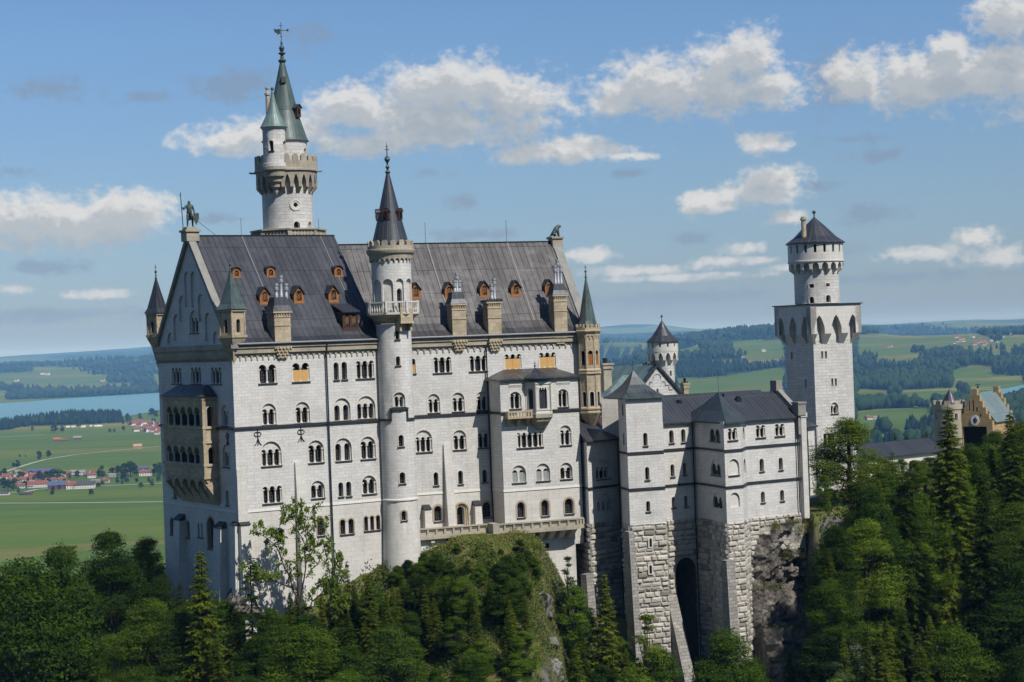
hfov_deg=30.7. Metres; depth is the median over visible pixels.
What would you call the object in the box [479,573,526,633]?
beech tree
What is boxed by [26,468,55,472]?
village house
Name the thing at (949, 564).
spruce tree
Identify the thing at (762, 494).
window
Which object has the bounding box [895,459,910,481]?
beech tree
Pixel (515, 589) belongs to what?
bush
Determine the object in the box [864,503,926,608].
beech tree
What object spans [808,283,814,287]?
window
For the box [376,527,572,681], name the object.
hill
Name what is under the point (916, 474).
beech tree
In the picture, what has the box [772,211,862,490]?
square tower
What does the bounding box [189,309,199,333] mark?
window
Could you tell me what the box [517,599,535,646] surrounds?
spruce tree
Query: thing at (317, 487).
window
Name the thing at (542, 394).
window
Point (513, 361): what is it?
window
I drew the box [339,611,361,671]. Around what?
spruce tree
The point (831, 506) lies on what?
scrub
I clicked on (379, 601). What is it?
beech tree
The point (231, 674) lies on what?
spruce tree
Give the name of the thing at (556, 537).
terrace
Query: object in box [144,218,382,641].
palace block
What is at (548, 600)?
cliff
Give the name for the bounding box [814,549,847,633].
spruce tree
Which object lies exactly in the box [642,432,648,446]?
window
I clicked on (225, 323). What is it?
window
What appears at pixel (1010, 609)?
beech tree
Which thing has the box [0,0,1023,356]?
sky
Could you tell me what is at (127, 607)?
spruce tree
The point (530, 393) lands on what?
window
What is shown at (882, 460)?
beech tree
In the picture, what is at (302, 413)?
window
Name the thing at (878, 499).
beech tree
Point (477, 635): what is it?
spruce tree
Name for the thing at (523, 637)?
beech tree
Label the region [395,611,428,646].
beech tree
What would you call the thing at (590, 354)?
window
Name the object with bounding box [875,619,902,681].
spruce tree
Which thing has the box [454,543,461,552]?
bush
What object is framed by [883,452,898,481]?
young tree
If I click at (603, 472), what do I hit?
window
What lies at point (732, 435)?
window
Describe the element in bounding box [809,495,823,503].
court wall
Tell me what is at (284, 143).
window
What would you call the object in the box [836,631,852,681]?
spruce tree
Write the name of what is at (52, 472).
meadow tree
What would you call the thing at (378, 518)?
window
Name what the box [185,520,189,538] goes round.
window
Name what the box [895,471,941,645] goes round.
spruce tree
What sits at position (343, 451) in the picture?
window
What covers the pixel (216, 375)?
window
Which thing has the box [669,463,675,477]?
window
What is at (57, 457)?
path
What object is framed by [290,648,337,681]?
beech tree
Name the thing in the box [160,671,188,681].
beech tree
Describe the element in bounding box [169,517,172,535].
window
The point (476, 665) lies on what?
beech tree
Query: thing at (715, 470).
window
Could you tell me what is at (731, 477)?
residential wing
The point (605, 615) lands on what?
spruce tree
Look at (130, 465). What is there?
meadow tree
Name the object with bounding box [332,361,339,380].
window
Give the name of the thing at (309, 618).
beech tree
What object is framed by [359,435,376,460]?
window
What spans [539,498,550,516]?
window
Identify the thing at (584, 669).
spruce tree
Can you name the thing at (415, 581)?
beech tree
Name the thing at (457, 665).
spruce tree
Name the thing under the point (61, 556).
beech tree
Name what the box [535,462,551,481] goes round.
window
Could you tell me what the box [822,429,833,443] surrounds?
window
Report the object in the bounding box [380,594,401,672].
spruce tree
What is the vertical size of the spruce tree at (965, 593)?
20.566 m
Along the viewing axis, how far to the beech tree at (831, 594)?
255.85 m
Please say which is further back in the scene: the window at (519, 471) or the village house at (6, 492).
the village house at (6, 492)
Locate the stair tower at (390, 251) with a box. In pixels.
[366,141,420,574]
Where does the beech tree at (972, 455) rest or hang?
on the ground at (36, 522)
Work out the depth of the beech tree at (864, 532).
264.13 m
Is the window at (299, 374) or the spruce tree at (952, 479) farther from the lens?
the spruce tree at (952, 479)
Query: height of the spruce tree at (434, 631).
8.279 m
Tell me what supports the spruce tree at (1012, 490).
on the ground at (36, 522)
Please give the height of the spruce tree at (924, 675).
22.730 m
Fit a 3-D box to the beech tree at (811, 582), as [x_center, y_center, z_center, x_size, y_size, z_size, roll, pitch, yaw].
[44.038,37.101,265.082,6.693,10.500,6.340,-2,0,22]
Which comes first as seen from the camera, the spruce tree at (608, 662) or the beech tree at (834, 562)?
the spruce tree at (608, 662)
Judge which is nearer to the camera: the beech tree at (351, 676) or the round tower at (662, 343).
the beech tree at (351, 676)
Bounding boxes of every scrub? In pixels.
[165,558,390,672]
[301,537,571,681]
[621,543,841,681]
[816,475,1021,679]
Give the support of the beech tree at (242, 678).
on the ground at (36, 522)
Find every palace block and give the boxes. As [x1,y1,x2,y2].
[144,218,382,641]
[338,233,601,543]
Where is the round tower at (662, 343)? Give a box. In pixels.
[646,314,678,381]
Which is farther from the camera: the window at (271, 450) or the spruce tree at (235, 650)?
the window at (271, 450)
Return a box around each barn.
[73,436,81,439]
[133,444,141,448]
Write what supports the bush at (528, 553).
on the ground at (36, 522)
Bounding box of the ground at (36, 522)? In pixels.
[0,318,1023,681]
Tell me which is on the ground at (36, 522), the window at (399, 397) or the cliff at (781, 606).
the cliff at (781, 606)
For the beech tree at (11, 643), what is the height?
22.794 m
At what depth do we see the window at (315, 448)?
257.05 m
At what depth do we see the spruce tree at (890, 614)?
265.29 m
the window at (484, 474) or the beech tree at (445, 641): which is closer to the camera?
the beech tree at (445, 641)
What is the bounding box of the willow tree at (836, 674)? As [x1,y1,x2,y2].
[829,658,857,681]
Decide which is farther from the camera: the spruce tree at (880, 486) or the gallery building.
the gallery building
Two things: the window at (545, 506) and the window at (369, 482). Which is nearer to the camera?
the window at (369, 482)
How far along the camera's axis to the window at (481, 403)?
273.30 m
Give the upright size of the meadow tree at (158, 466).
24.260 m
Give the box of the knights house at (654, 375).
[600,358,689,518]
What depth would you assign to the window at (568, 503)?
273.23 m
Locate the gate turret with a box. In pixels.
[932,384,964,453]
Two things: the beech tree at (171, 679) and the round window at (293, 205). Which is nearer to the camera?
the beech tree at (171, 679)
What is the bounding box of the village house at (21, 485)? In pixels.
[17,483,25,487]
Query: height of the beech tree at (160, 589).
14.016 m
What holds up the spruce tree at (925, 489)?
on the ground at (36, 522)
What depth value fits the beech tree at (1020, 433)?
304.85 m
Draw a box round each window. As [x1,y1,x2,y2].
[150,321,153,331]
[166,405,200,426]
[166,444,200,463]
[167,333,172,343]
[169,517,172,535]
[171,367,181,384]
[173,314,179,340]
[179,295,184,321]
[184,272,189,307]
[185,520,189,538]
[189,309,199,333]
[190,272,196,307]
[190,366,201,384]
[197,522,202,538]
[198,294,203,321]
[205,312,211,340]
[205,405,215,426]
[206,515,214,550]
[207,446,216,463]
[210,366,221,384]
[213,331,218,343]
[221,404,228,426]
[222,443,230,467]
[223,319,227,332]
[225,490,228,506]
[236,318,240,331]
[258,363,277,384]
[260,402,277,425]
[260,440,282,467]
[262,485,283,504]
[268,139,273,151]
[282,140,285,150]
[290,199,300,210]
[291,362,310,382]
[293,220,300,227]
[294,400,310,423]
[307,439,325,463]
[310,479,325,499]
[316,516,325,536]
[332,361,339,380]
[333,397,351,420]
[334,437,352,462]
[337,481,344,497]
[339,517,354,535]
[340,360,348,380]
[345,480,352,497]
[355,360,374,379]
[356,395,376,419]
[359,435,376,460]
[361,474,377,495]
[363,514,381,531]
[374,280,381,312]
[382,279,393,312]
[392,391,406,407]
[394,329,400,340]
[395,355,401,366]
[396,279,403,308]
[397,434,404,447]
[399,471,406,484]
[400,510,407,521]
[406,279,411,307]
[412,357,416,374]
[415,429,433,453]
[426,392,441,413]
[432,356,452,373]
[432,471,439,486]
[432,504,443,522]
[451,391,465,412]
[451,429,467,450]
[457,469,464,485]
[457,504,465,524]
[468,355,487,372]
[475,390,487,410]
[476,428,488,448]
[481,468,488,483]
[481,500,492,518]
[504,353,521,369]
[508,390,522,409]
[511,464,527,483]
[515,500,526,518]
[516,430,543,448]
[527,386,533,408]
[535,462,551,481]
[538,351,556,368]
[538,385,547,408]
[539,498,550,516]
[556,388,569,407]
[558,424,572,445]
[559,461,573,479]
[563,497,574,514]
[581,351,584,364]
[582,391,586,405]
[588,351,592,364]
[589,391,594,405]
[596,350,598,364]
[596,460,611,480]
[597,390,600,405]
[597,494,612,511]
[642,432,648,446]
[644,466,650,480]
[645,500,651,512]
[668,429,674,443]
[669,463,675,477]
[671,496,676,508]
[680,428,686,443]
[682,462,687,475]
[683,495,688,507]
[709,428,719,442]
[710,458,721,476]
[712,492,722,508]
[727,427,738,441]
[727,458,740,476]
[729,491,740,507]
[742,426,744,439]
[743,458,745,473]
[755,424,766,438]
[759,458,764,472]
[760,490,765,503]
[774,423,785,436]
[778,456,783,470]
[779,489,785,501]
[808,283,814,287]
[808,296,814,302]
[820,350,823,358]
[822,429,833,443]
[824,350,827,358]
[825,294,831,301]
[830,401,839,414]
[834,377,837,385]
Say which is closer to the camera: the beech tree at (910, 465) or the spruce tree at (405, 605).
the spruce tree at (405, 605)
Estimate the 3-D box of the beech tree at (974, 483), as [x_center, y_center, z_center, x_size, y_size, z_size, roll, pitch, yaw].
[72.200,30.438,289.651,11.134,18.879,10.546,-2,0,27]
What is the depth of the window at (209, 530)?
258.81 m
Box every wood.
[0,322,1023,443]
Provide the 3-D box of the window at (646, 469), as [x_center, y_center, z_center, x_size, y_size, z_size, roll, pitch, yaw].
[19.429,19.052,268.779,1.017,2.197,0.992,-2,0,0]
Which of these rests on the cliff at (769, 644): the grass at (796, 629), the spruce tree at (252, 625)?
the grass at (796, 629)
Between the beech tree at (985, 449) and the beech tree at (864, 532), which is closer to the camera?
the beech tree at (864, 532)
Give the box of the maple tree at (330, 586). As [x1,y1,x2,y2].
[237,496,359,630]
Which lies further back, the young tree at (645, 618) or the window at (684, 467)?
the window at (684, 467)
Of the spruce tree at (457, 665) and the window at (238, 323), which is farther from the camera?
the window at (238, 323)
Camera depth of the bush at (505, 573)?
254.17 m
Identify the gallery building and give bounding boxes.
[857,438,943,476]
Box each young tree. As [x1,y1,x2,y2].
[556,554,578,629]
[623,611,671,681]
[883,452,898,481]
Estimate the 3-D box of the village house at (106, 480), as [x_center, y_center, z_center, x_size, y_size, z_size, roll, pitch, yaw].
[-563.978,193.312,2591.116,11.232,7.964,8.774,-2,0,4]
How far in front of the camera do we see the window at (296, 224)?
281.97 m
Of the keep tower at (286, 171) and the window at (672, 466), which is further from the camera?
the keep tower at (286, 171)
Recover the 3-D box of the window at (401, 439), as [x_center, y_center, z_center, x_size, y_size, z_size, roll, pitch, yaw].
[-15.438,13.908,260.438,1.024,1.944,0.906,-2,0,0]
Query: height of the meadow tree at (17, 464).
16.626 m
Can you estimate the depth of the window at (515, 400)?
270.18 m
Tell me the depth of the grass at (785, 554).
270.84 m
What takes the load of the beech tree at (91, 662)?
on the ground at (36, 522)
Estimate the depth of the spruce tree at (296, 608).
250.14 m
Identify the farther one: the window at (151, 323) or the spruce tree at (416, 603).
the window at (151, 323)
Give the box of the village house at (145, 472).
[138,469,152,475]
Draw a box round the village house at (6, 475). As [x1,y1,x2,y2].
[0,473,10,478]
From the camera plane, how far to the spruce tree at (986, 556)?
265.12 m
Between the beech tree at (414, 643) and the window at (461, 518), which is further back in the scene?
the window at (461, 518)
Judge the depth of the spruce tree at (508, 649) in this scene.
242.06 m
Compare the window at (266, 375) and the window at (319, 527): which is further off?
the window at (319, 527)
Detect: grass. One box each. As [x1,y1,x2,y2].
[753,579,786,595]
[753,621,808,638]
[762,519,786,539]
[765,546,807,558]
[766,648,802,660]
[781,516,811,527]
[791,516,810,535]
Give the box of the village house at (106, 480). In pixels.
[101,478,109,482]
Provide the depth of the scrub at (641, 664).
264.68 m
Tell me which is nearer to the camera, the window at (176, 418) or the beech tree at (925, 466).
the window at (176, 418)
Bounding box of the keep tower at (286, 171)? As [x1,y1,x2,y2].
[249,23,326,234]
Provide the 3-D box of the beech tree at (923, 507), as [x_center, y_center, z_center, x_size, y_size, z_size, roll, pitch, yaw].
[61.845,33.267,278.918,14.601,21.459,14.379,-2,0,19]
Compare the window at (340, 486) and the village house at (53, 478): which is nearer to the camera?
the window at (340, 486)
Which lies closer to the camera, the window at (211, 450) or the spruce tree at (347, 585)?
the spruce tree at (347, 585)
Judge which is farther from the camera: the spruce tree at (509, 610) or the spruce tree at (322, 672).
the spruce tree at (509, 610)
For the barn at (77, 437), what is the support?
on the ground at (36, 522)
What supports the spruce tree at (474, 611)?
on the ground at (36, 522)
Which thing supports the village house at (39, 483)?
on the ground at (36, 522)
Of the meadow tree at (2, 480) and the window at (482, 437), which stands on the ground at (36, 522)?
the meadow tree at (2, 480)
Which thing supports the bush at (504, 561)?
on the ground at (36, 522)
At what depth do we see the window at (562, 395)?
273.03 m
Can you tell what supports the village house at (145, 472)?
on the ground at (36, 522)
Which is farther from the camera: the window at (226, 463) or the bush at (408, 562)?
the bush at (408, 562)
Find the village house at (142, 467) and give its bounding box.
[136,466,149,470]
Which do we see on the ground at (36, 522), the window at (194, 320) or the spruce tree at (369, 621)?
the spruce tree at (369, 621)
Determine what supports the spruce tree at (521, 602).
on the ground at (36, 522)
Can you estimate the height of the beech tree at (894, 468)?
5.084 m
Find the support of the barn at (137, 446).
on the ground at (36, 522)
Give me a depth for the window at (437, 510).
270.51 m
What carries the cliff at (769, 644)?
on the ground at (36, 522)
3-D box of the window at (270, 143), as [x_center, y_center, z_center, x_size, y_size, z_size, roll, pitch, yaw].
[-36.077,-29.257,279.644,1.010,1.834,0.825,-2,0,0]
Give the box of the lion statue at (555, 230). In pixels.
[549,225,560,236]
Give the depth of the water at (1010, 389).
4841.70 m
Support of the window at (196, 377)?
in the palace block at (264, 348)
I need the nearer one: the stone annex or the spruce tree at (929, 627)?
the spruce tree at (929, 627)
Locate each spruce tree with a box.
[123,591,132,625]
[133,638,149,674]
[173,659,187,680]
[175,581,185,606]
[177,548,233,681]
[205,637,230,681]
[212,594,219,636]
[222,609,244,678]
[227,663,235,681]
[230,553,269,680]
[282,593,296,654]
[292,588,304,629]
[312,648,330,681]
[317,593,331,649]
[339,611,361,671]
[340,561,353,643]
[345,580,364,664]
[356,575,383,662]
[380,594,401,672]
[387,585,405,647]
[391,589,406,641]
[396,579,410,609]
[408,586,421,625]
[417,637,424,660]
[419,584,430,637]
[422,598,444,656]
[442,575,464,632]
[451,643,462,680]
[469,616,487,655]
[470,584,482,633]
[484,576,492,604]
[492,601,499,626]
[494,615,521,678]
[500,600,522,651]
[516,583,524,619]
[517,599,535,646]
[566,647,586,681]
[570,626,593,679]
[588,574,625,681]
[602,635,618,681]
[783,651,795,681]
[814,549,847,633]
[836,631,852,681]
[844,540,861,617]
[861,629,872,681]
[867,639,896,681]
[870,532,917,659]
[875,479,887,507]
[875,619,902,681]
[892,608,916,681]
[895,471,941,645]
[910,633,924,680]
[911,647,932,681]
[919,484,940,598]
[923,616,944,681]
[924,406,992,632]
[934,522,961,642]
[942,519,978,618]
[955,472,1020,681]
[956,575,975,653]
[961,455,971,489]
[984,446,1004,510]
[991,410,1023,547]
[991,478,1001,574]
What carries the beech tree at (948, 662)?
on the ground at (36, 522)
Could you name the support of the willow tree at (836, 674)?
on the ground at (36, 522)
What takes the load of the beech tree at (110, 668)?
on the ground at (36, 522)
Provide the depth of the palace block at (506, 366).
272.71 m
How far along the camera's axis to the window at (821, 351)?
312.88 m
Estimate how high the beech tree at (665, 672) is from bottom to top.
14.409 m
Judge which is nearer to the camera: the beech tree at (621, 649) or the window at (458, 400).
the beech tree at (621, 649)
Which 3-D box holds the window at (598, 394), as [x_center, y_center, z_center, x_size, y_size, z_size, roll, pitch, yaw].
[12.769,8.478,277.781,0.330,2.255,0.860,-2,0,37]
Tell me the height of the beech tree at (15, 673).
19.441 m
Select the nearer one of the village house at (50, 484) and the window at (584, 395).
the window at (584, 395)
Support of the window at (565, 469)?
in the palace block at (506, 366)
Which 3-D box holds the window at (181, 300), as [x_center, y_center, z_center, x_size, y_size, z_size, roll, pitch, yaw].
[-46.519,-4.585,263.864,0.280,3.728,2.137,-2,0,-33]
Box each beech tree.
[0,554,110,681]
[0,611,29,679]
[0,638,31,671]
[3,665,22,681]
[9,541,111,681]
[67,528,149,662]
[73,632,107,681]
[84,631,138,681]
[85,565,137,631]
[99,596,179,681]
[113,572,144,632]
[122,664,169,681]
[125,535,166,604]
[134,638,156,666]
[140,574,182,646]
[148,607,200,681]
[155,605,193,669]
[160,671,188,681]
[199,599,249,681]
[228,634,280,681]
[231,672,259,681]
[238,605,290,681]
[258,621,345,681]
[279,649,297,676]
[282,611,330,659]
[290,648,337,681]
[319,592,361,653]
[323,669,374,681]
[331,643,365,680]
[341,587,406,651]
[354,651,402,681]
[355,623,430,681]
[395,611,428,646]
[399,575,436,618]
[399,637,428,681]
[427,576,465,613]
[427,668,447,681]
[435,615,470,653]
[439,576,482,618]
[451,654,494,681]
[463,640,497,673]
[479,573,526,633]
[500,652,535,681]
[504,630,541,677]
[553,583,594,666]
[563,607,609,676]
[568,670,591,681]
[588,662,618,681]
[609,636,636,679]
[615,668,656,681]
[638,647,687,681]
[688,626,772,681]
[693,652,734,678]
[742,658,775,681]
[790,621,871,681]
[800,574,871,681]
[801,567,828,623]
[804,524,864,622]
[807,415,895,505]
[813,475,833,508]
[813,542,872,590]
[826,678,843,681]
[827,488,840,505]
[831,517,913,649]
[832,525,904,611]
[840,483,901,582]
[848,501,911,633]
[856,484,885,519]
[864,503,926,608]
[866,469,905,515]
[870,458,893,483]
[883,461,903,483]
[890,481,923,537]
[890,493,936,562]
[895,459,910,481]
[895,492,973,627]
[898,540,949,632]
[907,460,919,479]
[910,460,926,486]
[911,624,1002,681]
[913,461,933,483]
[918,457,936,478]
[918,466,994,574]
[930,452,946,479]
[933,486,996,600]
[935,442,1005,529]
[967,554,1023,681]
[969,441,1022,495]
[969,477,1003,568]
[977,646,1023,681]
[980,429,1005,463]
[980,501,1023,623]
[994,420,1023,494]
[1005,500,1023,565]
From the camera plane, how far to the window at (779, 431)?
275.44 m
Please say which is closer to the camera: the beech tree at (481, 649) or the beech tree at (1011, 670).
the beech tree at (481, 649)
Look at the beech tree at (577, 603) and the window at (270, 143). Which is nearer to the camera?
the beech tree at (577, 603)
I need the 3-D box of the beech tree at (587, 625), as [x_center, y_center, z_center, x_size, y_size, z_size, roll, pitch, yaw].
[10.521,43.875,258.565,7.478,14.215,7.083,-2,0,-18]
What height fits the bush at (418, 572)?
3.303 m
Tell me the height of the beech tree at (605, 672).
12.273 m
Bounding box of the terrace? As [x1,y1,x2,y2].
[420,517,584,595]
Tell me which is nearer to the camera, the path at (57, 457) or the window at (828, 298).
the window at (828, 298)
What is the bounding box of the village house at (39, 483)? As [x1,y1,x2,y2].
[27,480,47,487]
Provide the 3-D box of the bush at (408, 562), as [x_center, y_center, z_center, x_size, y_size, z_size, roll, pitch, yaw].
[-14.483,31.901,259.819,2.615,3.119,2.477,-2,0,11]
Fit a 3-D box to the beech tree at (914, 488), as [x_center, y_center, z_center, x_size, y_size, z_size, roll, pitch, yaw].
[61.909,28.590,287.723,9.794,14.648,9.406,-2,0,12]
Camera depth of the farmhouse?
3518.82 m
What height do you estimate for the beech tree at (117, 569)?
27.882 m
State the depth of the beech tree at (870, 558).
266.21 m
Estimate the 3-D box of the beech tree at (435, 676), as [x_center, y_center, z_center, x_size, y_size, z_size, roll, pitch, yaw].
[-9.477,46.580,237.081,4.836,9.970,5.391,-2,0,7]
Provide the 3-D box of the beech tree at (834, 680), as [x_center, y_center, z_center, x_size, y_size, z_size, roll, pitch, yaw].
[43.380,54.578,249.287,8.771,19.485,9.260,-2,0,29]
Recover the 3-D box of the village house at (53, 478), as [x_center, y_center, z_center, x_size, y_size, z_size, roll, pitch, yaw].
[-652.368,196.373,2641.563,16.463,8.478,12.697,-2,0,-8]
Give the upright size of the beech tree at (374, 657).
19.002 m
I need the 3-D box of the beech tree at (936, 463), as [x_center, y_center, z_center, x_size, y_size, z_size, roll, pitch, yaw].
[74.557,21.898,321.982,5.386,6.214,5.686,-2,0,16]
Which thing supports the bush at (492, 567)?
on the ground at (36, 522)
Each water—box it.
[0,393,159,418]
[979,385,1023,393]
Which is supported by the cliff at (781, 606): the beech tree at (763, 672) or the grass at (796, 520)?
the grass at (796, 520)
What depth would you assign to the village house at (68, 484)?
2482.28 m
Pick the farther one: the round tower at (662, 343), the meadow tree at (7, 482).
the meadow tree at (7, 482)
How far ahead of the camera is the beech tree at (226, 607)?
245.99 m
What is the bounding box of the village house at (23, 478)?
[19,476,36,480]
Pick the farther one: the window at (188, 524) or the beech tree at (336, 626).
the window at (188, 524)
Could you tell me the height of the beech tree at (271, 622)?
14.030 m
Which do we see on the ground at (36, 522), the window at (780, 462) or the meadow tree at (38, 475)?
the meadow tree at (38, 475)
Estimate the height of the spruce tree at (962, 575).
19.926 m
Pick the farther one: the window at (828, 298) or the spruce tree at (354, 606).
the window at (828, 298)
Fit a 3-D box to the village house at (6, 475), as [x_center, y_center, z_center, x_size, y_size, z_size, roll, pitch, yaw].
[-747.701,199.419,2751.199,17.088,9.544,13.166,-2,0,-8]
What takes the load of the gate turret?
on the ground at (36, 522)
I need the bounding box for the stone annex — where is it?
[806,421,822,496]
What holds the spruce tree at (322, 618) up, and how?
on the ground at (36, 522)
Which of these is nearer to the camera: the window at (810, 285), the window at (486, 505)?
the window at (486, 505)
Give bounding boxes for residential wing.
[576,360,809,681]
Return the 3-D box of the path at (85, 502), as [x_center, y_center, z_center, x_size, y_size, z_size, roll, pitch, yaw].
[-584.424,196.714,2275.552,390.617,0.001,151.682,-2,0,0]
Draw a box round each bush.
[387,565,405,584]
[401,560,414,577]
[406,562,426,579]
[415,561,428,573]
[420,552,427,560]
[422,553,447,575]
[442,562,456,576]
[453,568,470,583]
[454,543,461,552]
[463,559,473,571]
[471,564,488,584]
[489,564,501,576]
[494,555,522,578]
[499,570,511,592]
[507,583,520,606]
[512,571,526,588]
[514,540,526,555]
[519,577,533,598]
[522,550,533,565]
[527,557,544,581]
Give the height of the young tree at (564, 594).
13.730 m
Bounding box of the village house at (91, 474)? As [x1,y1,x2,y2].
[87,472,95,477]
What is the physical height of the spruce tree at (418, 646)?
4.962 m
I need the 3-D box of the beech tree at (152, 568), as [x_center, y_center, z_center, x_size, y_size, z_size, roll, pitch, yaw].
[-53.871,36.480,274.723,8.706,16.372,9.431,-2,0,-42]
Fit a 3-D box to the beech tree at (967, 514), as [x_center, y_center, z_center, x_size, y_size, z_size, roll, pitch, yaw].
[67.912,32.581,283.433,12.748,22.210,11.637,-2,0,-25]
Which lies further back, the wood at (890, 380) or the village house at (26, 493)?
the wood at (890, 380)
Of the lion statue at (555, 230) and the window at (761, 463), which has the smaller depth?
the window at (761, 463)
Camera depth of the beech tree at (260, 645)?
238.69 m
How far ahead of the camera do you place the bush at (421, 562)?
259.56 m
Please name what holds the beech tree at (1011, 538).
on the ground at (36, 522)
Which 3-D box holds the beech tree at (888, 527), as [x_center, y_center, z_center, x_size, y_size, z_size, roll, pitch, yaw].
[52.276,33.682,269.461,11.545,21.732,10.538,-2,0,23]
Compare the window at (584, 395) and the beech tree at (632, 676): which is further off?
the window at (584, 395)
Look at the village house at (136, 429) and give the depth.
4272.71 m
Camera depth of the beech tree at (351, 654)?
236.95 m
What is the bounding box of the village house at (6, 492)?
[0,490,9,494]
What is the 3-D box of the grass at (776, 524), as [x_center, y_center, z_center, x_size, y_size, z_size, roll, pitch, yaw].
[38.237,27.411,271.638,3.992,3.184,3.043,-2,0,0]
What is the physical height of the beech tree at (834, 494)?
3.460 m
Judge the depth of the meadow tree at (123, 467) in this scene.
2714.91 m
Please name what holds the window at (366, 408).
in the palace block at (264, 348)
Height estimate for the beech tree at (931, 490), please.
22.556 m
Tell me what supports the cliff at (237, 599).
on the ground at (36, 522)
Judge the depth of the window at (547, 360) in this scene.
277.19 m
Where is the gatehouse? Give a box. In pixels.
[961,384,1015,452]
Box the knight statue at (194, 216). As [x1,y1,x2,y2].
[180,192,214,234]
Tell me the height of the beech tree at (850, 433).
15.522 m
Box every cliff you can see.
[219,588,261,621]
[539,593,563,681]
[751,515,806,681]
[756,628,809,681]
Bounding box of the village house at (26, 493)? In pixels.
[19,491,32,494]
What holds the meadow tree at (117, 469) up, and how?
on the ground at (36, 522)
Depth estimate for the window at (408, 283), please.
261.87 m
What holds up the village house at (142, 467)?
on the ground at (36, 522)
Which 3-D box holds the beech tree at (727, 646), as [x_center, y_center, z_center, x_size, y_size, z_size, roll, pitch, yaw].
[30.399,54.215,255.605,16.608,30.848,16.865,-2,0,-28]
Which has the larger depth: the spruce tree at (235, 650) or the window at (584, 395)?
the window at (584, 395)
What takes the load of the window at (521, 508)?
in the palace block at (506, 366)
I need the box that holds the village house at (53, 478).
[45,477,56,480]
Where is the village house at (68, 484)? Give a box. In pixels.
[65,481,75,488]
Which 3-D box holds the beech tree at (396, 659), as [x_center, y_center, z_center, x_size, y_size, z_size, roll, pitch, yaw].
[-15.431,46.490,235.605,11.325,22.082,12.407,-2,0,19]
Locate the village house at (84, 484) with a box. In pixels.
[73,480,95,488]
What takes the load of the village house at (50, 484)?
on the ground at (36, 522)
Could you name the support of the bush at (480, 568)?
on the ground at (36, 522)
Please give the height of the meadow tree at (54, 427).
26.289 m
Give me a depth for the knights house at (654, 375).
304.28 m
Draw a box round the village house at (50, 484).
[47,480,67,489]
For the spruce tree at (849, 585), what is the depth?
265.21 m
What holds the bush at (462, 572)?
on the ground at (36, 522)
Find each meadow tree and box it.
[0,477,5,487]
[3,479,11,488]
[10,478,18,484]
[15,460,20,467]
[35,470,42,478]
[36,451,41,458]
[49,469,57,477]
[50,424,57,432]
[56,469,63,477]
[97,465,106,477]
[114,465,121,474]
[120,463,126,472]
[120,473,126,480]
[123,461,136,476]
[148,408,153,414]
[153,462,161,471]
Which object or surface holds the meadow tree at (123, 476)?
on the ground at (36, 522)
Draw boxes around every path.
[7,446,158,470]
[61,502,110,502]
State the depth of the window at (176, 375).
266.83 m
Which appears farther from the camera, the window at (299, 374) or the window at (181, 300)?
the window at (181, 300)
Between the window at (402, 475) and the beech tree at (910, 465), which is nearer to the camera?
the window at (402, 475)
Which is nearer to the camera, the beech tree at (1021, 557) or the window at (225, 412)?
the window at (225, 412)
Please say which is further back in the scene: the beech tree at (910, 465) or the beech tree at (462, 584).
the beech tree at (910, 465)
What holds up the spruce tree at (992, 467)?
on the ground at (36, 522)
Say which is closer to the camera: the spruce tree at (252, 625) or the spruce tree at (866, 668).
the spruce tree at (252, 625)
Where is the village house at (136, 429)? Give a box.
[132,427,139,431]
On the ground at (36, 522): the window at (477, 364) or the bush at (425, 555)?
the bush at (425, 555)
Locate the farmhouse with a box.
[864,415,872,419]

